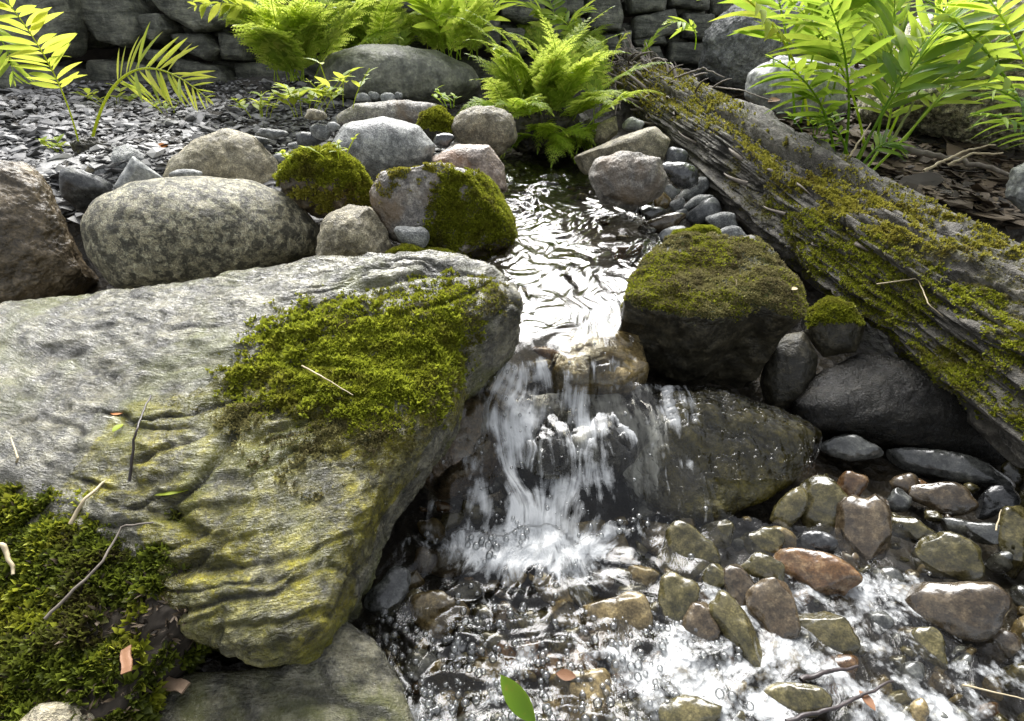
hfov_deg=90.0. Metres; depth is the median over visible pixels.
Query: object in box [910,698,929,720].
streambed stone
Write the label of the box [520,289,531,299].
gravel pebble
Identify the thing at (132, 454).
twig
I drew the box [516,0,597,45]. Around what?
fern
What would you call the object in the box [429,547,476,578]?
streambed stone
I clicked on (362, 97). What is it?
pebble
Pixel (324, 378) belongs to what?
straw
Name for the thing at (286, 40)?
fern
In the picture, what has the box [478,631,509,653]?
streambed stone
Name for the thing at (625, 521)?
gravel pebble
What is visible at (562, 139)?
fern
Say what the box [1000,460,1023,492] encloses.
gravel pebble
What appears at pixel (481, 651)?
gravel pebble
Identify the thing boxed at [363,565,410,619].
streambed stone
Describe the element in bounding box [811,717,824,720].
gravel pebble
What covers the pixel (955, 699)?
gravel pebble
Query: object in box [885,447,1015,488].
streambed stone
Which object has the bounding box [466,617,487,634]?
gravel pebble
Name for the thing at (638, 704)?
streambed stone
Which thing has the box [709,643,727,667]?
gravel pebble
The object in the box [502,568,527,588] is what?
gravel pebble
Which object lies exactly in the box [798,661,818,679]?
gravel pebble
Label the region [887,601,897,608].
gravel pebble
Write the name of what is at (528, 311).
gravel pebble
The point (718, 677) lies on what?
gravel pebble
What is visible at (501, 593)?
gravel pebble
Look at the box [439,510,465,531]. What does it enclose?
gravel pebble
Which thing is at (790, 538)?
gravel pebble
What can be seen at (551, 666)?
gravel pebble
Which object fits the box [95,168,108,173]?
pebble
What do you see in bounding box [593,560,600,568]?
gravel pebble
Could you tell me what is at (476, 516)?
gravel pebble
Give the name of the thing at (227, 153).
boulder
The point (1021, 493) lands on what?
gravel pebble
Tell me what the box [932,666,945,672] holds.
gravel pebble
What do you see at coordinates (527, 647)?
gravel pebble
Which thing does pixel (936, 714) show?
gravel pebble
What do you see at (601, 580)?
gravel pebble
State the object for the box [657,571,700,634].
streambed stone
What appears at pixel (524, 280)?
gravel pebble
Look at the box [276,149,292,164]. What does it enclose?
seedling
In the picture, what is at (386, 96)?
pebble
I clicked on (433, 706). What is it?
foam bubbles
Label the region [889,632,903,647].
gravel pebble
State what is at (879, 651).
gravel pebble
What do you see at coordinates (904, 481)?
gravel pebble
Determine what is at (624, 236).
gravel pebble
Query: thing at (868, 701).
leaf
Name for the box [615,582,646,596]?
gravel pebble
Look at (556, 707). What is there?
gravel pebble
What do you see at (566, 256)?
gravel pebble
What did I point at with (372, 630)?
gravel pebble
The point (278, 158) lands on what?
pebble
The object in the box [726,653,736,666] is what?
gravel pebble
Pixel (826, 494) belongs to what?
streambed stone
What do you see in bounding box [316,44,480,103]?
boulder
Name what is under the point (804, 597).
gravel pebble
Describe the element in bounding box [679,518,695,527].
gravel pebble
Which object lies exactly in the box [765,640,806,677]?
gravel pebble
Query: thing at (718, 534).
streambed stone
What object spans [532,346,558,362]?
gravel pebble
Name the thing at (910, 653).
gravel pebble
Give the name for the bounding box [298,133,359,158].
seedling
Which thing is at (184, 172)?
stone
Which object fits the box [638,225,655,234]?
pebble
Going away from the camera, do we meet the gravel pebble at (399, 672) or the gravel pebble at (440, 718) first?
the gravel pebble at (440, 718)
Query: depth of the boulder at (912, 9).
2.09 m
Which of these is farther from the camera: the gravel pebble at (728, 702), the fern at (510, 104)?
the fern at (510, 104)
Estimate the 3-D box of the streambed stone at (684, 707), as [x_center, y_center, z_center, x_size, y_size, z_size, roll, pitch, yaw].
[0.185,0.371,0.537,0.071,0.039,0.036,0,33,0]
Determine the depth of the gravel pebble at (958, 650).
0.59 m
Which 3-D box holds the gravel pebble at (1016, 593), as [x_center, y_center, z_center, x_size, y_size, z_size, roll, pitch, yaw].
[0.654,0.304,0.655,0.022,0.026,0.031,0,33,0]
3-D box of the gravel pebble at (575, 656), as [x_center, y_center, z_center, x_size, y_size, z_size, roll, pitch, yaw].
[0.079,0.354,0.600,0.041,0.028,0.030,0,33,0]
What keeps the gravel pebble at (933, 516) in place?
on the ground
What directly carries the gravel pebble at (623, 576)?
on the ground
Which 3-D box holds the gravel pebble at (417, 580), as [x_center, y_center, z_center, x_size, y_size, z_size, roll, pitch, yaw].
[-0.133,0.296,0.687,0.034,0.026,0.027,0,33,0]
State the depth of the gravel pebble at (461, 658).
0.59 m
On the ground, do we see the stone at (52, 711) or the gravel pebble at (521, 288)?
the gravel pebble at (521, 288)
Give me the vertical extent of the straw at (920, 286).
0.051 m
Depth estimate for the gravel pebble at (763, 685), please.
0.56 m
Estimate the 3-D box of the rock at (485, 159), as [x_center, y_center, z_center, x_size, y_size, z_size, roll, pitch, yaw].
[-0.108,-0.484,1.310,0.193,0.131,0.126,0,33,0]
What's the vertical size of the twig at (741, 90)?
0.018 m
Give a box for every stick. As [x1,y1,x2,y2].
[922,144,995,171]
[948,152,1002,165]
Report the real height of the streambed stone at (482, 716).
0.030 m
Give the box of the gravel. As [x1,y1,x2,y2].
[0,74,457,223]
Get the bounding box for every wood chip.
[120,645,132,674]
[161,676,190,693]
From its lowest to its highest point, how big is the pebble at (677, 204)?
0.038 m
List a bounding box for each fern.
[0,0,85,140]
[0,29,42,86]
[91,23,215,136]
[188,0,255,27]
[205,0,378,81]
[303,0,422,59]
[347,0,538,59]
[397,0,524,59]
[457,96,553,118]
[461,6,671,126]
[499,119,609,167]
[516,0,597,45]
[531,10,675,60]
[610,32,629,68]
[662,16,696,49]
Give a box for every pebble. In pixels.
[86,166,94,172]
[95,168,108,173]
[254,136,268,143]
[257,128,288,138]
[263,144,272,150]
[273,153,284,162]
[287,142,301,148]
[296,132,323,146]
[305,109,326,120]
[310,123,332,139]
[327,122,340,131]
[355,93,371,101]
[364,624,380,637]
[368,91,379,100]
[379,633,400,643]
[380,92,395,100]
[383,648,396,664]
[392,662,403,678]
[395,92,402,99]
[402,587,423,606]
[402,648,436,682]
[408,570,424,591]
[410,681,422,694]
[411,546,434,576]
[414,638,429,649]
[417,517,446,544]
[419,506,428,512]
[429,657,446,676]
[433,133,454,148]
[434,500,452,512]
[434,716,447,720]
[437,690,472,713]
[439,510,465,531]
[446,652,468,672]
[448,580,482,605]
[453,710,464,719]
[454,620,471,637]
[461,499,485,524]
[463,577,475,580]
[463,690,473,700]
[465,657,501,683]
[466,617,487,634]
[471,603,492,618]
[473,689,496,704]
[474,645,488,657]
[475,476,502,495]
[479,498,496,513]
[482,563,501,571]
[482,579,500,593]
[488,505,507,516]
[491,601,517,627]
[493,587,509,599]
[495,640,519,668]
[499,469,520,494]
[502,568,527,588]
[506,608,551,639]
[507,490,528,508]
[512,267,536,281]
[513,275,534,285]
[515,638,540,662]
[518,287,531,298]
[518,668,537,682]
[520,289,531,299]
[521,306,535,316]
[521,545,541,567]
[522,687,538,713]
[524,490,545,508]
[527,221,543,230]
[528,573,534,584]
[529,359,551,370]
[531,650,565,682]
[532,203,546,210]
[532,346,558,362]
[533,571,573,604]
[537,712,551,720]
[542,696,561,713]
[545,179,558,185]
[546,235,565,243]
[546,626,579,655]
[550,599,582,629]
[551,318,567,329]
[557,251,575,260]
[559,194,576,202]
[560,270,581,280]
[562,648,597,669]
[565,576,593,607]
[571,302,594,312]
[575,315,596,326]
[576,192,591,200]
[578,245,597,255]
[587,538,605,559]
[588,568,614,592]
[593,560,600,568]
[599,220,609,225]
[601,531,629,559]
[608,292,624,300]
[610,658,627,673]
[612,671,638,693]
[614,516,628,525]
[614,567,631,584]
[615,234,632,239]
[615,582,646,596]
[618,208,628,220]
[619,553,634,564]
[628,208,639,221]
[628,564,659,589]
[631,500,657,528]
[635,540,647,557]
[637,212,686,233]
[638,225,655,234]
[639,205,665,220]
[640,651,663,682]
[643,676,663,693]
[650,601,659,615]
[650,628,675,645]
[654,192,670,208]
[656,226,684,241]
[661,665,697,695]
[662,568,673,574]
[664,184,680,198]
[669,197,684,211]
[675,208,688,219]
[678,176,709,199]
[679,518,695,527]
[682,194,712,211]
[684,646,699,663]
[686,197,721,224]
[687,684,703,697]
[697,576,702,585]
[699,588,724,602]
[702,668,726,687]
[705,212,737,228]
[707,693,734,709]
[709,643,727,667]
[720,225,745,236]
[724,708,748,720]
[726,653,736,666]
[726,679,749,703]
[732,537,743,551]
[742,516,751,522]
[748,686,759,696]
[749,669,773,684]
[758,682,772,688]
[761,646,774,657]
[762,699,786,718]
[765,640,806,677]
[772,526,796,547]
[792,633,813,655]
[793,588,817,606]
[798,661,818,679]
[805,648,821,663]
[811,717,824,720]
[812,597,821,608]
[816,654,858,695]
[818,595,834,608]
[835,702,857,720]
[836,470,868,496]
[838,684,853,700]
[839,551,860,568]
[846,699,865,711]
[855,640,866,657]
[857,565,870,576]
[863,600,874,612]
[869,645,887,657]
[869,674,892,697]
[870,566,905,596]
[871,559,877,565]
[874,708,894,720]
[878,689,912,708]
[886,487,911,512]
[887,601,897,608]
[887,654,906,669]
[889,473,920,494]
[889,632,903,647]
[889,661,925,696]
[890,542,902,549]
[891,584,910,600]
[894,704,910,720]
[898,626,915,643]
[898,646,918,660]
[899,556,909,562]
[904,569,919,585]
[915,564,924,573]
[924,510,942,522]
[924,671,956,699]
[927,708,948,720]
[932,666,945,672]
[947,693,963,704]
[948,645,965,657]
[949,705,976,720]
[950,653,972,678]
[957,681,975,693]
[963,482,980,493]
[965,646,977,657]
[972,627,1021,669]
[975,701,1000,720]
[980,674,1003,701]
[985,551,1013,573]
[992,713,1008,720]
[997,662,1023,692]
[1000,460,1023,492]
[1009,585,1023,606]
[1009,615,1023,649]
[1015,712,1023,720]
[1016,605,1023,617]
[1018,489,1023,506]
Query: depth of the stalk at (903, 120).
1.32 m
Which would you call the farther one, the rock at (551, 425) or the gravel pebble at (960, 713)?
the rock at (551, 425)
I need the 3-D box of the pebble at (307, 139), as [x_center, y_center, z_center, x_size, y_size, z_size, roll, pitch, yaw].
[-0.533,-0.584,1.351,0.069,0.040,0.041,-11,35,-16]
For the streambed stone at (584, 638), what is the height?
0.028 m
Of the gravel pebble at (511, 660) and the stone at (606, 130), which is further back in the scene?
the stone at (606, 130)
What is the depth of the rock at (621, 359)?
0.83 m
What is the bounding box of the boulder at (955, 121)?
[854,0,1023,150]
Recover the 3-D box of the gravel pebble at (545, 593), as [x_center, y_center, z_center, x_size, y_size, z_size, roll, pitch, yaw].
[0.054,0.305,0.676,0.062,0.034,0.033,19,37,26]
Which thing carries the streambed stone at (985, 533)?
on the ground
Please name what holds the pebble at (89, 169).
on the gravel
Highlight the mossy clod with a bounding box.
[271,141,372,218]
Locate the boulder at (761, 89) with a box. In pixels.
[744,55,847,119]
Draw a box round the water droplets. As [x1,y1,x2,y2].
[441,342,650,540]
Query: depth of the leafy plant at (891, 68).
1.24 m
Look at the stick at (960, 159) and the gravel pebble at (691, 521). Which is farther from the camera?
the stick at (960, 159)
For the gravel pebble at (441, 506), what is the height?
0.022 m
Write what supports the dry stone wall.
on the ground
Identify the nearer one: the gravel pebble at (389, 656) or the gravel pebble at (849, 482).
the gravel pebble at (389, 656)
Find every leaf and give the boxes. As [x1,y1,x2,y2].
[112,424,122,431]
[155,490,186,495]
[500,675,535,720]
[556,669,575,680]
[768,97,779,101]
[859,691,875,710]
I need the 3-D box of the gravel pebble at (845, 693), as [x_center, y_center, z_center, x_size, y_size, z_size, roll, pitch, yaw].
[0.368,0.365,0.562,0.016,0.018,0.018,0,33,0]
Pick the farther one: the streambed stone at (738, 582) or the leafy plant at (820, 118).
the leafy plant at (820, 118)
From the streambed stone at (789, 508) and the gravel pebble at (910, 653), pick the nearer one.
the gravel pebble at (910, 653)
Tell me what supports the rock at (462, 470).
on the ground
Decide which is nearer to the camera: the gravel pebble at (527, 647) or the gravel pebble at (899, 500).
the gravel pebble at (527, 647)
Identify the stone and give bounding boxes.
[20,701,94,720]
[59,167,112,213]
[110,145,146,168]
[113,156,161,189]
[169,169,202,176]
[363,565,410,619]
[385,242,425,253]
[394,226,429,247]
[409,590,470,639]
[426,247,455,252]
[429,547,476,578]
[452,710,535,720]
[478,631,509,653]
[483,531,502,550]
[548,667,617,720]
[560,520,605,546]
[575,629,609,661]
[579,591,652,652]
[593,116,617,143]
[605,695,669,720]
[613,244,643,259]
[622,117,644,130]
[638,519,669,556]
[654,520,721,585]
[654,693,722,720]
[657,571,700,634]
[662,161,698,189]
[665,147,687,161]
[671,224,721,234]
[679,600,720,647]
[700,519,733,549]
[701,563,724,594]
[708,590,765,673]
[723,564,754,612]
[740,526,784,555]
[740,552,784,581]
[745,577,800,641]
[758,682,832,718]
[769,486,807,529]
[773,547,862,600]
[796,530,838,551]
[798,610,860,659]
[799,474,847,533]
[818,434,883,461]
[835,494,891,569]
[868,610,894,634]
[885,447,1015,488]
[892,515,935,542]
[896,581,1012,643]
[909,481,978,516]
[910,627,948,671]
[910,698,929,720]
[911,531,984,580]
[941,517,999,544]
[976,485,1020,519]
[997,505,1023,579]
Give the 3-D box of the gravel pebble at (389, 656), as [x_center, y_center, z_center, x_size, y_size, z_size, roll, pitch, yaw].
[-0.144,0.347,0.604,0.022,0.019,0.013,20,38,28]
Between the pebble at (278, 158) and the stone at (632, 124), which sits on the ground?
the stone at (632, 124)
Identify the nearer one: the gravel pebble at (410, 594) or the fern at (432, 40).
the gravel pebble at (410, 594)
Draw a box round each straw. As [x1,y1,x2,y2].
[10,437,18,462]
[301,365,352,394]
[876,278,943,316]
[962,684,1023,699]
[995,510,1001,530]
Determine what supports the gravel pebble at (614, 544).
on the ground
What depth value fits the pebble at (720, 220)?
1.27 m
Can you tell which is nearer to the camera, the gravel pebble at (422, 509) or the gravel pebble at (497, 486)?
the gravel pebble at (422, 509)
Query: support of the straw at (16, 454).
on the boulder at (278, 462)
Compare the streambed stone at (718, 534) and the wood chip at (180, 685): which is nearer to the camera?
the wood chip at (180, 685)
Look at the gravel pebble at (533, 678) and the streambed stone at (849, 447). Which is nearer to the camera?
the gravel pebble at (533, 678)
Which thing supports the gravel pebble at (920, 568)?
on the streambed stone at (941, 555)
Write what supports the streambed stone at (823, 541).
on the ground
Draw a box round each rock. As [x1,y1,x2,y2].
[0,160,98,302]
[315,204,391,256]
[369,160,518,260]
[416,104,453,141]
[424,388,505,500]
[431,144,507,192]
[451,106,517,155]
[503,382,662,504]
[551,326,648,398]
[588,150,667,211]
[617,230,808,388]
[624,390,815,525]
[760,331,817,409]
[790,353,1006,465]
[804,295,865,356]
[1005,163,1023,213]
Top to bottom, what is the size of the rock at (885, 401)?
0.200 m
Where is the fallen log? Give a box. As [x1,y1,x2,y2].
[603,29,1023,467]
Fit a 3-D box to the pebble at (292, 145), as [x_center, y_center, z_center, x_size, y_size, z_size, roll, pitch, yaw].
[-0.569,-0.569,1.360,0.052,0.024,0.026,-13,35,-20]
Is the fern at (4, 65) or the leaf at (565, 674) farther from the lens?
the fern at (4, 65)
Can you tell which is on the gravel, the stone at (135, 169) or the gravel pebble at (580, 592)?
the stone at (135, 169)
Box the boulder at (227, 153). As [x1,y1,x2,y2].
[162,128,279,183]
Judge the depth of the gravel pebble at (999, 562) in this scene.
0.69 m
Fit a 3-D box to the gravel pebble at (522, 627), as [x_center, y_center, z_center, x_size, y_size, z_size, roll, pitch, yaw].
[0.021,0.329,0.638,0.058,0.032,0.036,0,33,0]
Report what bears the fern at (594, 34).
on the ground
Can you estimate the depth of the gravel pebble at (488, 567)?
0.70 m
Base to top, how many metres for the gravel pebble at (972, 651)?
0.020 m
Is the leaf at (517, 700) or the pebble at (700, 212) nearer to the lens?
the leaf at (517, 700)
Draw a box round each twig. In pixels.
[44,522,153,619]
[68,480,104,523]
[128,395,150,480]
[673,67,724,79]
[709,86,771,100]
[785,680,893,720]
[798,665,858,682]
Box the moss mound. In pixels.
[0,479,218,720]
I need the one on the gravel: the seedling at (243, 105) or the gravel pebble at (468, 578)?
the seedling at (243, 105)
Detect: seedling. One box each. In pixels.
[39,134,65,151]
[70,83,137,105]
[143,98,178,113]
[230,90,280,117]
[268,67,360,117]
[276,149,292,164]
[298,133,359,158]
[306,58,376,107]
[432,85,460,106]
[776,108,845,135]
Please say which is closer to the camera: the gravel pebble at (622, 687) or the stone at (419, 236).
the gravel pebble at (622, 687)
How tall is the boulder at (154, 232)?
0.246 m
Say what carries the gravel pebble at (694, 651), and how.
on the ground
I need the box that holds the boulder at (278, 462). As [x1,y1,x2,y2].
[0,249,522,667]
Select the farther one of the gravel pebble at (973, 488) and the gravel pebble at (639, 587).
the gravel pebble at (973, 488)
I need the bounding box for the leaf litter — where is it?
[732,62,1023,231]
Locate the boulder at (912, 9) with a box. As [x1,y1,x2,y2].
[835,0,951,63]
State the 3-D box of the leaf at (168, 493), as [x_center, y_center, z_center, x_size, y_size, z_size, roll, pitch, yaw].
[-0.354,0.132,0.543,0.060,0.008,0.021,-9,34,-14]
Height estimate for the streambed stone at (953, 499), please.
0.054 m
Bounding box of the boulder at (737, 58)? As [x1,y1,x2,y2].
[698,0,829,92]
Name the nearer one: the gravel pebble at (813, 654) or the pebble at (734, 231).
the gravel pebble at (813, 654)
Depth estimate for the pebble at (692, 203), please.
1.36 m
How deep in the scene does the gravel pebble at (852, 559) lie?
0.69 m
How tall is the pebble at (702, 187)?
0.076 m
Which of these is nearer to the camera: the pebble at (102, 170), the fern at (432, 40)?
the pebble at (102, 170)
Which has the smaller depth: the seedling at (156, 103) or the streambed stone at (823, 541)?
the streambed stone at (823, 541)
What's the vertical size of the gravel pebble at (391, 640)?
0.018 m
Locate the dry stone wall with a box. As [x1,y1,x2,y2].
[0,0,733,88]
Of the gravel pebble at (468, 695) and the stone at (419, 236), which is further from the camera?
the stone at (419, 236)
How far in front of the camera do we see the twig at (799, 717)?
0.53 m
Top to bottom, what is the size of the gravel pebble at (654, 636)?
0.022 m
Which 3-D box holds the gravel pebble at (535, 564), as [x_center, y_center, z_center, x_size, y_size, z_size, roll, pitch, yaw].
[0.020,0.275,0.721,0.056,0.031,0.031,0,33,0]
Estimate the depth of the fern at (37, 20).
1.13 m
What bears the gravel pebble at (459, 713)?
on the streambed stone at (482, 716)
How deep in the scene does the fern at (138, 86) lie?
1.27 m
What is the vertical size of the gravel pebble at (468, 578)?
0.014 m
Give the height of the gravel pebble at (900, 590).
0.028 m
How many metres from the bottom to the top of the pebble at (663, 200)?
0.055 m
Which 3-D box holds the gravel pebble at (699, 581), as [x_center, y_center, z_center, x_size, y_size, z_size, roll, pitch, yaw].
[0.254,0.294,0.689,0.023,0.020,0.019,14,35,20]
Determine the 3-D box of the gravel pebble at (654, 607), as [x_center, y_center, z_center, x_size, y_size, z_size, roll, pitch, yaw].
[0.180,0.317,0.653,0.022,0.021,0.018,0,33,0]
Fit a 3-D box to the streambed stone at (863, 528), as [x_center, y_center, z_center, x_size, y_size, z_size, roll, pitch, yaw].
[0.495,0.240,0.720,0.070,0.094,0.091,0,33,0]
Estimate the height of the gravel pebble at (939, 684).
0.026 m
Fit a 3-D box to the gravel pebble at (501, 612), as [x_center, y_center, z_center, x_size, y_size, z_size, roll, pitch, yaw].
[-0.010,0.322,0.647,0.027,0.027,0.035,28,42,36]
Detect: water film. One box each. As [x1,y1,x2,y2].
[488,385,508,414]
[503,384,666,471]
[547,328,584,371]
[623,385,821,517]
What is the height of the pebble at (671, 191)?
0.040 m
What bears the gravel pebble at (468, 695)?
on the ground
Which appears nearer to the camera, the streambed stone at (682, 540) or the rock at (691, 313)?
the streambed stone at (682, 540)
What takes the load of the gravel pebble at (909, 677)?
on the ground
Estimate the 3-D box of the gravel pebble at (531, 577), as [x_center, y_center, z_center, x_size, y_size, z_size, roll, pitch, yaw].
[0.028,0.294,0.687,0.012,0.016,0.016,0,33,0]
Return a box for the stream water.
[451,150,959,720]
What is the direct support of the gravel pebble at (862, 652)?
on the ground
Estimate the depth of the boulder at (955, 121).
1.48 m
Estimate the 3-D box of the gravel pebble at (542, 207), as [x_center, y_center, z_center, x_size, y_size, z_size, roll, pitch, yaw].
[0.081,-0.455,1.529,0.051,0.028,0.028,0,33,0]
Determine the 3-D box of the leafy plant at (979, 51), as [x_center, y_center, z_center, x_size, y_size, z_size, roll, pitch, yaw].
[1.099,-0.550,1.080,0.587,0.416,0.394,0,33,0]
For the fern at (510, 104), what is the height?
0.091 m
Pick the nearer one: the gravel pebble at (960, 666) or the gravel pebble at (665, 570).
the gravel pebble at (960, 666)
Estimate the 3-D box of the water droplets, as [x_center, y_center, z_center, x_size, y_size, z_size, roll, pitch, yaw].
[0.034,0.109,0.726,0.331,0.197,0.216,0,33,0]
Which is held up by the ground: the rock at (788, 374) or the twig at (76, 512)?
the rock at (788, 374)
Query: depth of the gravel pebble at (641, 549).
0.72 m
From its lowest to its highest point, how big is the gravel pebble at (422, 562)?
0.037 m
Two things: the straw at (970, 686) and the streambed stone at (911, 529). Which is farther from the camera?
the streambed stone at (911, 529)
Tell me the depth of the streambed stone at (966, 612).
0.61 m
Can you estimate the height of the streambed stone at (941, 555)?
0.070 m
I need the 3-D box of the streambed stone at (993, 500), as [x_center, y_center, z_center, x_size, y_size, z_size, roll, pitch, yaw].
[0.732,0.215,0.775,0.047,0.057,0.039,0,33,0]
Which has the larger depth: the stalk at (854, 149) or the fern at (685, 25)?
the fern at (685, 25)
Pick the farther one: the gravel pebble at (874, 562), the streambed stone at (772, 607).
the gravel pebble at (874, 562)
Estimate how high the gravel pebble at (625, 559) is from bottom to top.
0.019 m
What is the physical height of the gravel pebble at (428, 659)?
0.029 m
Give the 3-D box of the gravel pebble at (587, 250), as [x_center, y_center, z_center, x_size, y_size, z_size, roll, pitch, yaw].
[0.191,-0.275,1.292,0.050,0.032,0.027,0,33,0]
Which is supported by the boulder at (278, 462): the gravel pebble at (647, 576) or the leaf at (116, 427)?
the leaf at (116, 427)
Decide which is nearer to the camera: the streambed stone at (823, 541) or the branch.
the streambed stone at (823, 541)
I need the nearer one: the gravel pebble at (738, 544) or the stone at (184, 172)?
the gravel pebble at (738, 544)
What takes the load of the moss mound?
on the ground
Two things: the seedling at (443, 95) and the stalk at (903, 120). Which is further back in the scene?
the seedling at (443, 95)
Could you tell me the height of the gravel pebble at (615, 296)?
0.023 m
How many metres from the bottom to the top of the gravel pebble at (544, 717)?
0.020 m
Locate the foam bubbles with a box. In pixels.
[378,506,1023,720]
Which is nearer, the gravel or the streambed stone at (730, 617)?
the streambed stone at (730, 617)
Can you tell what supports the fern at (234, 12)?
attached to the fern at (286, 40)
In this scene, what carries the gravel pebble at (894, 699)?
on the ground
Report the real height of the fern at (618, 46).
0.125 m
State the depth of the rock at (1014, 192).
1.06 m
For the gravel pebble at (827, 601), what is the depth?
0.65 m
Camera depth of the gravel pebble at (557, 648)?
0.61 m
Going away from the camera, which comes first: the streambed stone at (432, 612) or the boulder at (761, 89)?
the streambed stone at (432, 612)
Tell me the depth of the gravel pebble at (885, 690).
0.56 m
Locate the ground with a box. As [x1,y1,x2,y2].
[0,63,1023,720]
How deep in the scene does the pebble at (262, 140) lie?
1.35 m
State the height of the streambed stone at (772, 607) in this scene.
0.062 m
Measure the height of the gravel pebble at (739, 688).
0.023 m
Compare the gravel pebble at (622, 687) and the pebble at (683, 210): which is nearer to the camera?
the gravel pebble at (622, 687)
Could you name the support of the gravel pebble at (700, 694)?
on the ground
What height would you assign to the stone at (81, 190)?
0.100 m
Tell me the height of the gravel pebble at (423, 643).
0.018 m
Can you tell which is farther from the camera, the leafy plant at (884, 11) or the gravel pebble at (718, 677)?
the leafy plant at (884, 11)
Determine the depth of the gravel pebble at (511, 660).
0.60 m
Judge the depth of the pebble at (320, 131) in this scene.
1.33 m
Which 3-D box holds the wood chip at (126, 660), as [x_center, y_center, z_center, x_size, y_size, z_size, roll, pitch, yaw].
[-0.344,0.267,0.457,0.009,0.006,0.023,-18,56,-25]
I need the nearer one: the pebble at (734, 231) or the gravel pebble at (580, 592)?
the gravel pebble at (580, 592)
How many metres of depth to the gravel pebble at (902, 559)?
0.70 m
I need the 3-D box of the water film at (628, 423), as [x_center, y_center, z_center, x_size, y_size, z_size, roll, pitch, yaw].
[0.118,0.108,0.825,0.285,0.094,0.208,0,33,0]
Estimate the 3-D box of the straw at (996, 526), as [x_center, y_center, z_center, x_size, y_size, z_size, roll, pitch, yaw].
[0.666,0.218,0.701,0.003,0.012,0.036,25,40,33]
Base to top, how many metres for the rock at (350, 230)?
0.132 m
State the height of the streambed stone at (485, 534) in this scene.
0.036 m
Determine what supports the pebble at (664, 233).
on the ground
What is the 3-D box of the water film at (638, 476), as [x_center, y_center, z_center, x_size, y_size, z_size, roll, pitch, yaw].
[0.325,0.135,0.832,0.350,0.138,0.231,0,33,0]
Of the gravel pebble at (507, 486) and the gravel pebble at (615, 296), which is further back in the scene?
the gravel pebble at (615, 296)
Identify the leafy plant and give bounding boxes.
[709,0,1023,170]
[763,0,1023,143]
[805,112,916,163]
[909,0,1023,147]
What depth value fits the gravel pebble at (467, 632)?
0.62 m
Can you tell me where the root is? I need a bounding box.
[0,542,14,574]
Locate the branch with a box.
[889,145,1008,176]
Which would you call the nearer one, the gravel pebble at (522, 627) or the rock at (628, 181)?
the gravel pebble at (522, 627)
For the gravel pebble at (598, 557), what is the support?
on the ground
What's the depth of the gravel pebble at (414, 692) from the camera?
0.57 m
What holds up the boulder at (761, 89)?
on the ground
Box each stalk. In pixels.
[849,123,870,155]
[890,90,919,141]
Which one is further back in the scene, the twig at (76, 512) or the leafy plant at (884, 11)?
the leafy plant at (884, 11)
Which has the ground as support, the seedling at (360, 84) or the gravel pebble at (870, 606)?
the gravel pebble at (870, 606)
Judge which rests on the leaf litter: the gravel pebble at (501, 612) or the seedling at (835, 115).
the seedling at (835, 115)
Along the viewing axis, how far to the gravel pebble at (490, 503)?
0.79 m
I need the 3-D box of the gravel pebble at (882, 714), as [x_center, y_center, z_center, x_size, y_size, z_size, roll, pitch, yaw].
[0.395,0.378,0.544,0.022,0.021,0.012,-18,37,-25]
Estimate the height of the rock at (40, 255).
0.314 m
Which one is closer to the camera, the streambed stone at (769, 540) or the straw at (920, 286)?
the streambed stone at (769, 540)
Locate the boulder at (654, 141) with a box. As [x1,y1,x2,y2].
[574,126,669,174]
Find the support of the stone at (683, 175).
on the pebble at (677, 204)
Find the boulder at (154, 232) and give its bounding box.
[80,176,319,288]
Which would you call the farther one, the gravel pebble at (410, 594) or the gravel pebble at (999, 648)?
the gravel pebble at (410, 594)
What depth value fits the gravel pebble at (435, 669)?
0.59 m
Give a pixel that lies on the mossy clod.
(314, 184)
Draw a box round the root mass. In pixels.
[508,106,601,156]
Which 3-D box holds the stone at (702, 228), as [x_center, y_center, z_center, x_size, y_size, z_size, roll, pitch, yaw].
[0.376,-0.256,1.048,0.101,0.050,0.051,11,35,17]
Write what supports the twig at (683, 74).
on the fallen log
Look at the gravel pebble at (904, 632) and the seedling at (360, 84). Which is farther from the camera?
the seedling at (360, 84)
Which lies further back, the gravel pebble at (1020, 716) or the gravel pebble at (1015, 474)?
the gravel pebble at (1015, 474)
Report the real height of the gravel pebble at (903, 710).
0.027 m
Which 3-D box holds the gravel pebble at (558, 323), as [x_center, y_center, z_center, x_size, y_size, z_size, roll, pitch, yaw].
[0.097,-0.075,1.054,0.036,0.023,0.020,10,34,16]
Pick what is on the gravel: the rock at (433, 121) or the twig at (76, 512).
the rock at (433, 121)
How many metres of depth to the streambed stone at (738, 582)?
0.65 m
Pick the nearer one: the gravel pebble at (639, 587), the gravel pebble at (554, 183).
the gravel pebble at (639, 587)
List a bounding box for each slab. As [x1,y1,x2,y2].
[159,621,414,720]
[336,100,437,126]
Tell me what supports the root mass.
on the ground
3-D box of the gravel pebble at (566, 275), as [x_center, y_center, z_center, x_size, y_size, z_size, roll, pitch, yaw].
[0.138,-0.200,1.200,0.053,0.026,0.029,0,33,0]
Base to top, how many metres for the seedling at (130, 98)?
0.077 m
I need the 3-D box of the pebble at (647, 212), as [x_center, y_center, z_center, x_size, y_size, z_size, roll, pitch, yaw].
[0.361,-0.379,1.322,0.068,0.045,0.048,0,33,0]
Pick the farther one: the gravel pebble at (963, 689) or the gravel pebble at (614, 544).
the gravel pebble at (614, 544)
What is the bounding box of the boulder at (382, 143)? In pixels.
[332,116,434,181]
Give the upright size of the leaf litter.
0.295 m

